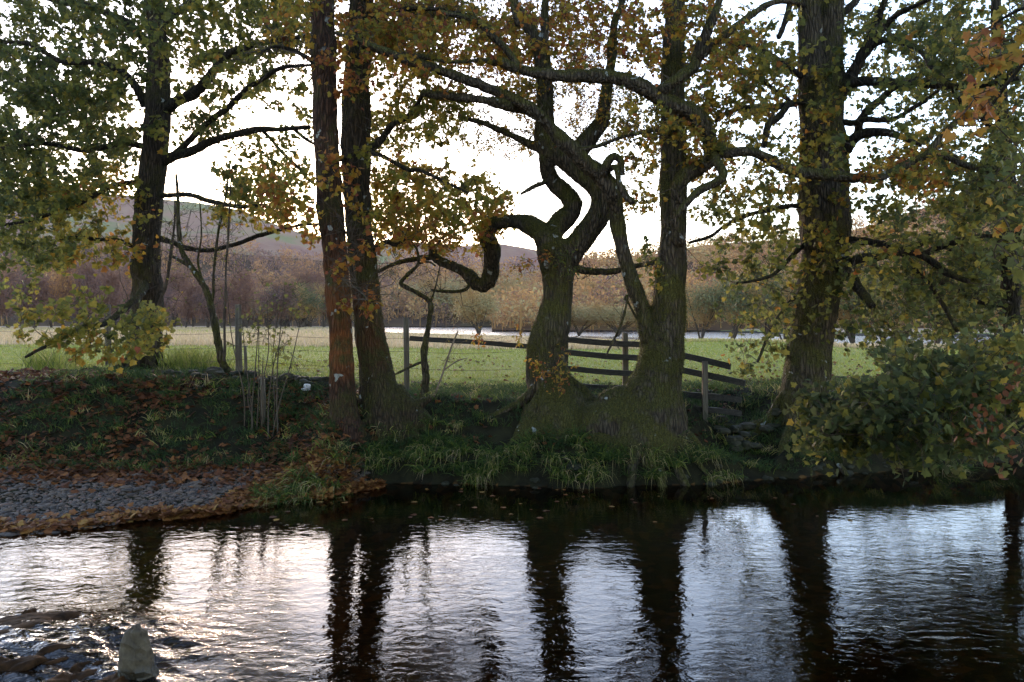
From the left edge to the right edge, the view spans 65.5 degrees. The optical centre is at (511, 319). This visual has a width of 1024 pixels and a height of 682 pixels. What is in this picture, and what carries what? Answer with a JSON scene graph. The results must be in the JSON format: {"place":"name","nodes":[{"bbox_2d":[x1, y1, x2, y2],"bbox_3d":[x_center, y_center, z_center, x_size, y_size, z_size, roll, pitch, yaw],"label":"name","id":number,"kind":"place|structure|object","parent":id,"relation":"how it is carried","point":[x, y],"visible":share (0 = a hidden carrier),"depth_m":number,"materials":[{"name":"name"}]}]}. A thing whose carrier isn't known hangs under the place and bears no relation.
{"place":"outdoors","nodes":[
{"label":"outdoors","id":0,"kind":"place"},
{"bbox_2d":[0,248,525,325],"bbox_3d":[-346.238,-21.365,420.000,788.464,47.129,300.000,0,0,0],"label":"wooded slope","id":1,"kind":"structure","parent":0,"point":[396,321],"depth_m":294.61,"materials":[{"name":"brown plant"}]},
{"bbox_2d":[0,229,541,326],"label":"woodland","id":2,"kind":"object","parent":1,"relation":"on","point":[263,270],"visible":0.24,"depth_m":383.56,"materials":[{"name":"brown plant"}]},
{"bbox_2d":[0,194,588,279],"bbox_3d":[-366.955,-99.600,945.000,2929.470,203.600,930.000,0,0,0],"label":"hill","id":3,"kind":"structure","parent":0,"point":[270,242],"depth_m":947.13,"materials":[{"name":"brown plant"}]},
{"bbox_2d":[0,340,997,392],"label":"field grass","id":4,"kind":"structure","parent":0,"point":[6,365],"depth_m":22.91,"materials":[{"name":"green plant"}]},
{"bbox_2d":[0,463,1023,681],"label":"river water","id":5,"kind":"structure","parent":0,"point":[919,578],"depth_m":6.59,"materials":[{"name":"grey liquid"}]},
{"bbox_2d":[0,652,49,674],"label":"wet rock","id":6,"kind":"object","parent":5,"relation":"in","point":[24,663],"visible":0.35,"depth_m":4.96,"materials":[{"name":"brown stone"}]},
{"bbox_2d":[22,608,37,613],"bbox_3d":[-3.575,2.285,5.868,0.208,0.303,0.472,0,0,24],"label":"wet rock","id":7,"kind":"object","parent":5,"relation":"on","point":[31,610],"visible":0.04,"depth_m":5.89,"materials":[{"name":"brown stone"}]},
{"bbox_2d":[10,617,58,624],"bbox_3d":[-3.373,2.280,5.495,0.807,0.337,0.439,0,0,-20],"label":"wet rock","id":8,"kind":"object","parent":5,"relation":"in","point":[29,619],"visible":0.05,"depth_m":5.61,"materials":[{"name":"stone"}]},
{"bbox_2d":[0,611,80,634],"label":"wet rock","id":9,"kind":"object","parent":5,"relation":"on","point":[47,617],"visible":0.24,"depth_m":5.68,"materials":[{"name":"stone"}]},
{"bbox_2d":[35,643,75,664],"bbox_3d":[-3.038,2.269,5.087,0.804,0.307,0.387,0,0,-18],"label":"wet rock","id":10,"kind":"object","parent":5,"relation":"on","point":[49,648],"visible":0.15,"depth_m":5.15,"materials":[{"name":"stone"}]},
{"bbox_2d":[45,668,97,681],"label":"wet rock","id":11,"kind":"object","parent":5,"relation":"on","point":[63,676],"visible":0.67,"depth_m":4.84,"materials":[{"name":"brown stone"}]},
{"bbox_2d":[68,661,102,670],"bbox_3d":[-2.670,2.318,5.045,0.472,0.333,0.199,0,0,-42],"label":"wet rock","id":12,"kind":"object","parent":5,"relation":"on","point":[77,666],"visible":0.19,"depth_m":5.00,"materials":[{"name":"brown stone"}]},
{"bbox_2d":[95,672,128,681],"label":"wet rock","id":13,"kind":"object","parent":5,"relation":"on","point":[113,678],"visible":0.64,"depth_m":4.81,"materials":[{"name":"stone"}]},
{"bbox_2d":[117,623,159,680],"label":"pointed rock","id":14,"kind":"object","parent":5,"relation":"in","point":[136,660],"visible":0.96,"depth_m":4.84,"materials":[{"name":"grey stone"}]},
{"bbox_2d":[83,488,851,528],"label":"floating leaves","id":15,"kind":"object","parent":5,"relation":"on","point":[441,519],"visible":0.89,"depth_m":9.29,"materials":[{"name":"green plant"}]},
{"bbox_2d":[0,326,1023,530],"bbox_3d":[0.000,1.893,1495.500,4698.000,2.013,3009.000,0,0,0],"label":"ground","id":16,"kind":"structure","parent":0,"point":[505,433],"depth_m":11.47,"materials":[{"name":"green plant"}]},
{"bbox_2d":[0,267,42,327],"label":"bare tree","id":17,"kind":"object","parent":16,"relation":"on","point":[5,293],"visible":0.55,"depth_m":151.17,"materials":[{"name":"brown plant"}]},
{"bbox_2d":[11,272,36,309],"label":"bare tree","id":18,"kind":"object","parent":16,"relation":"on","point":[22,284],"visible":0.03,"depth_m":194.03,"materials":[{"name":"brown plant"}]},
{"bbox_2d":[12,270,61,327],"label":"bare tree","id":19,"kind":"object","parent":16,"relation":"on","point":[43,290],"visible":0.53,"depth_m":155.85,"materials":[{"name":"brown plant"}]},
{"bbox_2d":[36,273,58,327],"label":"bare tree","id":20,"kind":"object","parent":16,"relation":"on","point":[50,323],"visible":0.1,"depth_m":165.62,"materials":[{"name":"brown plant"}]},
{"bbox_2d":[43,260,79,325],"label":"bare tree","id":21,"kind":"object","parent":16,"relation":"on","point":[61,289],"visible":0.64,"depth_m":158.91,"materials":[{"name":"brown plant"}]},
{"bbox_2d":[69,283,100,323],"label":"bare tree","id":22,"kind":"object","parent":16,"relation":"on","point":[77,310],"visible":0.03,"depth_m":211.21,"materials":[{"name":"brown plant"}]},
{"bbox_2d":[67,257,105,315],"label":"bare tree","id":23,"kind":"object","parent":16,"relation":"on","point":[88,272],"visible":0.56,"depth_m":159.54,"materials":[{"name":"brown plant"}]},
{"bbox_2d":[80,266,131,317],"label":"bare tree","id":24,"kind":"object","parent":16,"relation":"on","point":[108,280],"visible":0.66,"depth_m":159.66,"materials":[{"name":"brown plant"}]},
{"bbox_2d":[96,267,131,323],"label":"bare tree","id":25,"kind":"object","parent":16,"relation":"on","point":[129,286],"visible":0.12,"depth_m":187.98,"materials":[{"name":"brown plant"}]},
{"bbox_2d":[7,344,234,369],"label":"rushes","id":26,"kind":"object","parent":16,"relation":"on","point":[40,360],"visible":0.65,"depth_m":14.48,"materials":[{"name":"green plant"}]},
{"bbox_2d":[118,271,131,314],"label":"bare tree","id":27,"kind":"object","parent":16,"relation":"on","point":[128,281],"visible":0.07,"depth_m":192.95,"materials":[{"name":"brown plant"}]},
{"bbox_2d":[115,262,161,282],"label":"bare tree","id":28,"kind":"object","parent":16,"relation":"on","point":[125,271],"visible":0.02,"depth_m":206.15,"materials":[{"name":"brown plant"}]},
{"bbox_2d":[130,273,178,311],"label":"bare tree","id":29,"kind":"object","parent":16,"relation":"on","point":[168,292],"visible":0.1,"depth_m":195.31,"materials":[{"name":"brown plant"}]},
{"bbox_2d":[0,0,318,373],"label":"sycamore tree","id":30,"kind":"object","parent":16,"relation":"on","point":[32,94],"visible":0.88,"depth_m":13.67,"materials":[{"name":"green plant"}]},
{"bbox_2d":[149,200,199,347],"bbox_3d":[-6.010,-0.813,14.131,0.814,2.659,0.996,0,0,-37],"label":"sapling","id":31,"kind":"object","parent":16,"relation":"on","point":[161,297],"visible":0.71,"depth_m":14.18,"materials":[{"name":"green plant"}]},
{"bbox_2d":[161,263,197,326],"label":"bare tree","id":32,"kind":"object","parent":16,"relation":"on","point":[176,282],"visible":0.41,"depth_m":210.51,"materials":[{"name":"brown plant"}]},
{"bbox_2d":[165,277,203,327],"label":"bare tree","id":33,"kind":"object","parent":16,"relation":"on","point":[186,313],"visible":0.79,"depth_m":167.41,"materials":[{"name":"brown plant"}]},
{"bbox_2d":[0,461,370,535],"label":"shingle","id":34,"kind":"object","parent":16,"relation":"on","point":[168,495],"visible":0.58,"depth_m":9.56,"materials":[{"name":"grey gravel"}]},
{"bbox_2d":[165,276,210,326],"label":"bare tree","id":35,"kind":"object","parent":16,"relation":"on","point":[193,320],"visible":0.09,"depth_m":212.22,"materials":[{"name":"brown plant"}]},
{"bbox_2d":[0,421,386,533],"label":"shore leaves","id":36,"kind":"object","parent":16,"relation":"on","point":[233,501],"visible":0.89,"depth_m":10.06,"materials":[{"name":"brown plant"}]},
{"bbox_2d":[143,165,259,370],"bbox_3d":[-5.296,-0.751,13.509,2.129,3.768,1.679,0,0,0],"label":"sapling","id":37,"kind":"object","parent":16,"relation":"on","point":[208,295],"visible":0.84,"depth_m":13.47,"materials":[{"name":"brown plant"}]},
{"bbox_2d":[187,278,222,327],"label":"bare tree","id":38,"kind":"object","parent":16,"relation":"on","point":[200,297],"visible":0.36,"depth_m":167.06,"materials":[{"name":"brown plant"}]},
{"bbox_2d":[205,275,244,327],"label":"bare tree","id":39,"kind":"object","parent":16,"relation":"on","point":[217,301],"visible":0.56,"depth_m":151.15,"materials":[{"name":"brown plant"}]},
{"bbox_2d":[207,275,268,326],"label":"willow tree","id":40,"kind":"object","parent":16,"relation":"on","point":[232,307],"visible":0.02,"depth_m":234.54,"materials":[{"name":"brown plant"}]},
{"bbox_2d":[231,278,254,326],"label":"bare tree","id":41,"kind":"object","parent":16,"relation":"on","point":[248,309],"visible":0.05,"depth_m":195.77,"materials":[{"name":"brown plant"}]},
{"bbox_2d":[227,262,271,327],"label":"bare tree","id":42,"kind":"object","parent":16,"relation":"on","point":[242,287],"visible":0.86,"depth_m":151.47,"materials":[{"name":"brown plant"}]},
{"bbox_2d":[0,304,511,421],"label":"wire fence","id":43,"kind":"object","parent":16,"relation":"on","point":[238,340],"visible":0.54,"depth_m":13.18,"materials":[{"name":"grey metal"}]},
{"bbox_2d":[253,273,274,325],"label":"bare tree","id":44,"kind":"object","parent":16,"relation":"on","point":[259,282],"visible":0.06,"depth_m":208.76,"materials":[{"name":"brown plant"}]},
{"bbox_2d":[219,269,314,438],"bbox_3d":[-3.493,0.572,11.476,1.365,2.584,1.421,0,0,-18],"label":"hazel shrub","id":45,"kind":"object","parent":16,"relation":"on","point":[278,349],"visible":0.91,"depth_m":11.39,"materials":[{"name":"brown plant"}]},
{"bbox_2d":[248,281,290,325],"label":"willow tree","id":46,"kind":"object","parent":16,"relation":"on","point":[270,317],"visible":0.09,"depth_m":184.23,"materials":[{"name":"plant"}]},
{"bbox_2d":[249,275,302,327],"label":"bare tree","id":47,"kind":"object","parent":16,"relation":"on","point":[282,294],"visible":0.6,"depth_m":156.88,"materials":[{"name":"brown plant"}]},
{"bbox_2d":[261,278,293,326],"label":"willow tree","id":48,"kind":"object","parent":16,"relation":"on","point":[284,324],"depth_m":229.57,"materials":[{"name":"plant"}]},
{"bbox_2d":[241,447,323,509],"bbox_3d":[-2.866,2.044,9.969,1.025,0.735,1.629,0,0,-14],"label":"sedge tussock","id":49,"kind":"object","parent":16,"relation":"on","point":[255,491],"visible":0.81,"depth_m":9.64,"materials":[{"name":"green plant"}]},
{"bbox_2d":[280,283,306,326],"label":"bare tree","id":50,"kind":"object","parent":16,"relation":"on","point":[288,322],"visible":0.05,"depth_m":199.68,"materials":[{"name":"brown plant"}]},
{"bbox_2d":[272,278,325,327],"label":"willow tree","id":51,"kind":"object","parent":16,"relation":"on","point":[302,291],"visible":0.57,"depth_m":170.12,"materials":[{"name":"green plant"}]},
{"bbox_2d":[284,261,324,326],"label":"bare tree","id":52,"kind":"object","parent":16,"relation":"on","point":[304,276],"visible":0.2,"depth_m":187.96,"materials":[{"name":"brown plant"}]},
{"bbox_2d":[301,384,310,390],"bbox_3d":[-3.208,1.052,12.418,0.154,0.114,0.124,0,0,0],"label":"white stone","id":53,"kind":"object","parent":16,"relation":"on","point":[307,387],"visible":0.88,"depth_m":12.37,"materials":[{"name":"stone"}]},
{"bbox_2d":[297,312,324,326],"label":"willow tree","id":54,"kind":"object","parent":16,"relation":"on","point":[302,321],"visible":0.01,"depth_m":239.57,"materials":[{"name":"plant"}]},
{"bbox_2d":[272,449,353,503],"bbox_3d":[-2.479,2.089,9.940,1.194,0.770,1.220,0,0,-12],"label":"sedge tussock","id":55,"kind":"object","parent":16,"relation":"on","point":[304,481],"visible":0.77,"depth_m":9.93,"materials":[{"name":"green plant"}]},
{"bbox_2d":[233,0,395,441],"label":"alder tree","id":56,"kind":"object","parent":16,"relation":"on","point":[319,31],"visible":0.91,"depth_m":10.93,"materials":[{"name":"brown plant"}]},
{"bbox_2d":[306,266,352,326],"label":"bare tree","id":57,"kind":"object","parent":16,"relation":"on","point":[322,279],"visible":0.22,"depth_m":185.70,"materials":[{"name":"brown plant"}]},
{"bbox_2d":[317,304,353,321],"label":"willow tree","id":58,"kind":"object","parent":16,"relation":"on","point":[352,317],"visible":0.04,"depth_m":247.83,"materials":[{"name":"plant"}]},
{"bbox_2d":[350,420,424,479],"bbox_3d":[-1.777,1.770,10.857,0.901,0.702,1.531,0,0,20],"label":"sedge tussock","id":59,"kind":"object","parent":16,"relation":"on","point":[380,453],"visible":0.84,"depth_m":10.72,"materials":[{"name":"green plant"}]},
{"bbox_2d":[381,282,415,306],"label":"willow tree","id":60,"kind":"object","parent":16,"relation":"on","point":[391,295],"visible":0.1,"depth_m":326.09,"materials":[{"name":"brown plant"}]},
{"bbox_2d":[303,0,520,467],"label":"alder tree","id":61,"kind":"object","parent":16,"relation":"on","point":[386,399],"visible":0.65,"depth_m":11.44,"materials":[{"name":"brown plant"}]},
{"bbox_2d":[377,225,448,395],"bbox_3d":[-1.613,-0.009,12.430,1.243,2.918,0.791,0,0,0],"label":"sapling","id":62,"kind":"object","parent":16,"relation":"on","point":[423,362],"visible":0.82,"depth_m":12.37,"materials":[{"name":"brown plant"}]},
{"bbox_2d":[387,279,451,309],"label":"willow tree","id":63,"kind":"object","parent":16,"relation":"on","point":[416,286],"visible":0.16,"depth_m":314.81,"materials":[{"name":"brown plant"}]},
{"bbox_2d":[394,407,457,477],"bbox_3d":[-1.149,1.697,10.951,0.806,0.848,1.471,0,0,6],"label":"sedge tussock","id":64,"kind":"object","parent":16,"relation":"on","point":[420,452],"visible":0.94,"depth_m":10.83,"materials":[{"name":"green plant"}]},
{"bbox_2d":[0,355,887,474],"bbox_3d":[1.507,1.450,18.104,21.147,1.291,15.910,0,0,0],"label":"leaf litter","id":65,"kind":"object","parent":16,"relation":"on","point":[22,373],"visible":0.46,"depth_m":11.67,"materials":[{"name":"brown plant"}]},
{"bbox_2d":[203,179,259,360],"bbox_3d":[-4.648,-0.869,13.295,0.984,3.124,0.612,0,0,-20],"label":"sapling","id":66,"kind":"object","parent":65,"relation":"on","point":[224,308],"visible":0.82,"depth_m":13.19,"materials":[{"name":"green plant"}]},
{"bbox_2d":[435,325,466,393],"bbox_3d":[-0.932,0.551,12.273,0.516,1.176,0.802,0,0,0],"label":"sapling","id":67,"kind":"object","parent":16,"relation":"on","point":[444,368],"visible":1,"depth_m":12.19,"materials":[{"name":"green plant"}]},
{"bbox_2d":[411,269,491,316],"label":"willow tree","id":68,"kind":"object","parent":16,"relation":"on","point":[446,298],"visible":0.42,"depth_m":294.15,"materials":[{"name":"brown plant"}]},
{"bbox_2d":[404,415,507,485],"bbox_3d":[-0.868,1.846,10.762,1.218,0.918,1.614,0,0,-28],"label":"sedge tussock","id":69,"kind":"object","parent":16,"relation":"on","point":[459,451],"visible":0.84,"depth_m":10.84,"materials":[{"name":"green plant"}]},
{"bbox_2d":[161,366,781,451],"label":"stone wall","id":70,"kind":"structure","parent":16,"relation":"on","point":[218,372],"depth_m":12.08,"materials":[{"name":"grey stone"}]},
{"bbox_2d":[0,326,945,349],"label":"reeds","id":71,"kind":"object","parent":16,"relation":"on","point":[207,333],"visible":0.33,"depth_m":45.18,"materials":[{"name":"beige plant"}]},
{"bbox_2d":[445,281,509,334],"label":"willow tree","id":72,"kind":"object","parent":16,"relation":"on","point":[472,300],"visible":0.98,"depth_m":130.66,"materials":[{"name":"beige plant"}]},
{"bbox_2d":[448,442,525,488],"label":"sedge tussock","id":73,"kind":"object","parent":16,"relation":"on","point":[490,454],"visible":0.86,"depth_m":10.64,"materials":[{"name":"green plant"}]},
{"bbox_2d":[444,275,532,308],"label":"willow tree","id":74,"kind":"object","parent":16,"relation":"on","point":[509,285],"visible":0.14,"depth_m":285.27,"materials":[{"name":"brown plant"}]},
{"bbox_2d":[492,279,541,303],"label":"willow tree","id":75,"kind":"object","parent":16,"relation":"on","point":[517,287],"visible":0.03,"depth_m":267.44,"materials":[{"name":"brown plant"}]},
{"bbox_2d":[378,0,659,457],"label":"twisted alder tree","id":76,"kind":"object","parent":16,"relation":"on","point":[556,393],"visible":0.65,"depth_m":11.83,"materials":[{"name":"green plant"}]},
{"bbox_2d":[496,428,566,477],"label":"sedge tussock","id":77,"kind":"object","parent":16,"relation":"on","point":[526,450],"visible":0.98,"depth_m":10.73,"materials":[{"name":"green plant"}]},
{"bbox_2d":[536,423,616,492],"bbox_3d":[0.753,1.822,10.470,1.072,0.841,1.420,0,0,-22],"label":"sedge tussock","id":78,"kind":"object","parent":16,"relation":"on","point":[577,446],"visible":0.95,"depth_m":10.46,"materials":[{"name":"green plant"}]},
{"bbox_2d":[409,333,745,421],"bbox_3d":[1.016,1.015,12.892,5.241,1.606,1.140,0,0,11],"label":"wooden fence","id":79,"kind":"object","parent":16,"relation":"on","point":[625,357],"visible":0.68,"depth_m":12.94,"materials":[{"name":"brown wood"}]},
{"bbox_2d":[575,275,627,306],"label":"willow tree","id":80,"kind":"object","parent":16,"relation":"on","point":[591,286],"visible":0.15,"depth_m":204.79,"materials":[{"name":"brown plant"}]},
{"bbox_2d":[583,299,648,335],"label":"willow tree","id":81,"kind":"object","parent":16,"relation":"on","point":[608,314],"visible":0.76,"depth_m":118.92,"materials":[{"name":"beige plant"}]},
{"bbox_2d":[605,276,652,308],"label":"willow tree","id":82,"kind":"object","parent":16,"relation":"on","point":[624,288],"visible":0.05,"depth_m":199.79,"materials":[{"name":"brown plant"}]},
{"bbox_2d":[598,441,676,489],"bbox_3d":[1.655,1.750,10.964,1.177,1.027,1.596,0,0,0],"label":"sedge tussock","id":83,"kind":"object","parent":16,"relation":"on","point":[647,475],"visible":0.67,"depth_m":10.62,"materials":[{"name":"green plant"}]},
{"bbox_2d":[307,0,1023,488],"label":"forked alder tree","id":84,"kind":"object","parent":16,"relation":"on","point":[643,404],"visible":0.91,"depth_m":10.94,"materials":[{"name":"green plant"}]},
{"bbox_2d":[642,426,696,477],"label":"sedge tussock","id":85,"kind":"object","parent":16,"relation":"on","point":[671,463],"visible":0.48,"depth_m":10.66,"materials":[{"name":"green plant"}]},
{"bbox_2d":[385,454,1003,488],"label":"bank stones","id":86,"kind":"object","parent":16,"relation":"on","point":[718,481],"visible":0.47,"depth_m":10.82,"materials":[{"name":"grey stone"}]},
{"bbox_2d":[685,275,729,338],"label":"willow tree","id":87,"kind":"object","parent":16,"relation":"on","point":[700,316],"visible":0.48,"depth_m":91.15,"materials":[{"name":"plant"}]},
{"bbox_2d":[682,442,750,486],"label":"sedge tussock","id":88,"kind":"object","parent":16,"relation":"on","point":[716,457],"visible":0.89,"depth_m":10.76,"materials":[{"name":"green plant"}]},
{"bbox_2d":[694,261,773,338],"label":"willow tree","id":89,"kind":"object","parent":16,"relation":"on","point":[739,302],"visible":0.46,"depth_m":87.31,"materials":[{"name":"plant"}]},
{"bbox_2d":[743,257,797,338],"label":"willow tree","id":90,"kind":"object","parent":16,"relation":"on","point":[775,283],"visible":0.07,"depth_m":94.76,"materials":[{"name":"green plant"}]},
{"bbox_2d":[794,253,890,344],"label":"willow tree","id":91,"kind":"object","parent":16,"relation":"on","point":[842,313],"visible":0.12,"depth_m":78.92,"materials":[{"name":"plant"}]},
{"bbox_2d":[687,0,1023,476],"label":"sycamore tree","id":92,"kind":"object","parent":16,"relation":"on","point":[828,83],"visible":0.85,"depth_m":11.67,"materials":[{"name":"green plant"}]},
{"bbox_2d":[849,259,921,342],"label":"willow tree","id":93,"kind":"object","parent":16,"relation":"on","point":[872,322],"visible":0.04,"depth_m":83.66,"materials":[{"name":"green plant"}]},
{"bbox_2d":[852,276,930,337],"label":"willow tree","id":94,"kind":"object","parent":16,"relation":"on","point":[894,308],"visible":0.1,"depth_m":74.90,"materials":[{"name":"green plant"}]},
{"bbox_2d":[779,0,1023,485],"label":"sycamore tree","id":95,"kind":"object","parent":16,"relation":"on","point":[926,391],"visible":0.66,"depth_m":7.28,"materials":[{"name":"green plant"}]},
{"bbox_2d":[921,271,976,343],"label":"willow tree","id":96,"kind":"object","parent":16,"relation":"on","point":[937,341],"depth_m":78.13,"materials":[{"name":"green plant"}]},
{"bbox_2d":[935,432,980,472],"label":"sedge tussock","id":97,"kind":"object","parent":16,"relation":"on","point":[962,465],"visible":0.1,"depth_m":11.74,"materials":[{"name":"green plant"}]},
{"bbox_2d":[941,0,1023,479],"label":"sycamore tree","id":98,"kind":"object","parent":16,"relation":"on","point":[976,96],"visible":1,"depth_m":4.57,"materials":[{"name":"green plant"}]},
{"bbox_2d":[982,261,1023,335],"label":"willow tree","id":99,"kind":"object","parent":16,"relation":"on","point":[1022,302],"visible":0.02,"depth_m":77.08,"materials":[{"name":"plant"}]},
{"bbox_2d":[0,0,1023,258],"label":"sky","id":100,"kind":"structure","parent":0,"point":[509,172],"materials":[{"name":"white"}]},
{"bbox_2d":[384,326,990,344],"bbox_3d":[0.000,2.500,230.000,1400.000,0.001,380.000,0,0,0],"label":"lake water","id":101,"kind":"structure","parent":0,"point":[600,334],"depth_m":143.94,"materials":[{"name":"white liquid"}]},
{"bbox_2d":[571,299,621,335],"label":"willow tree","id":102,"kind":"object","parent":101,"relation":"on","point":[576,313],"visible":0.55,"depth_m":123.59,"materials":[{"name":"beige plant"}]},
{"bbox_2d":[749,274,793,339],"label":"willow tree","id":103,"kind":"object","parent":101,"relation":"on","point":[787,300],"visible":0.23,"depth_m":83.56,"materials":[{"name":"plant"}]},
{"bbox_2d":[930,276,1000,332],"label":"willow tree","id":104,"kind":"object","parent":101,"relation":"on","point":[960,306],"visible":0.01,"depth_m":73.63,"materials":[{"name":"plant"}]},
{"bbox_2d":[492,190,1023,329],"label":"wooded hill","id":105,"kind":"structure","parent":0,"point":[725,326],"depth_m":178.35,"materials":[{"name":"brown plant"}]},
{"bbox_2d":[477,180,1023,331],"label":"hill woodland","id":106,"kind":"object","parent":105,"relation":"on","point":[527,305],"visible":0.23,"depth_m":237.88,"materials":[{"name":"brown plant"}]}
]}

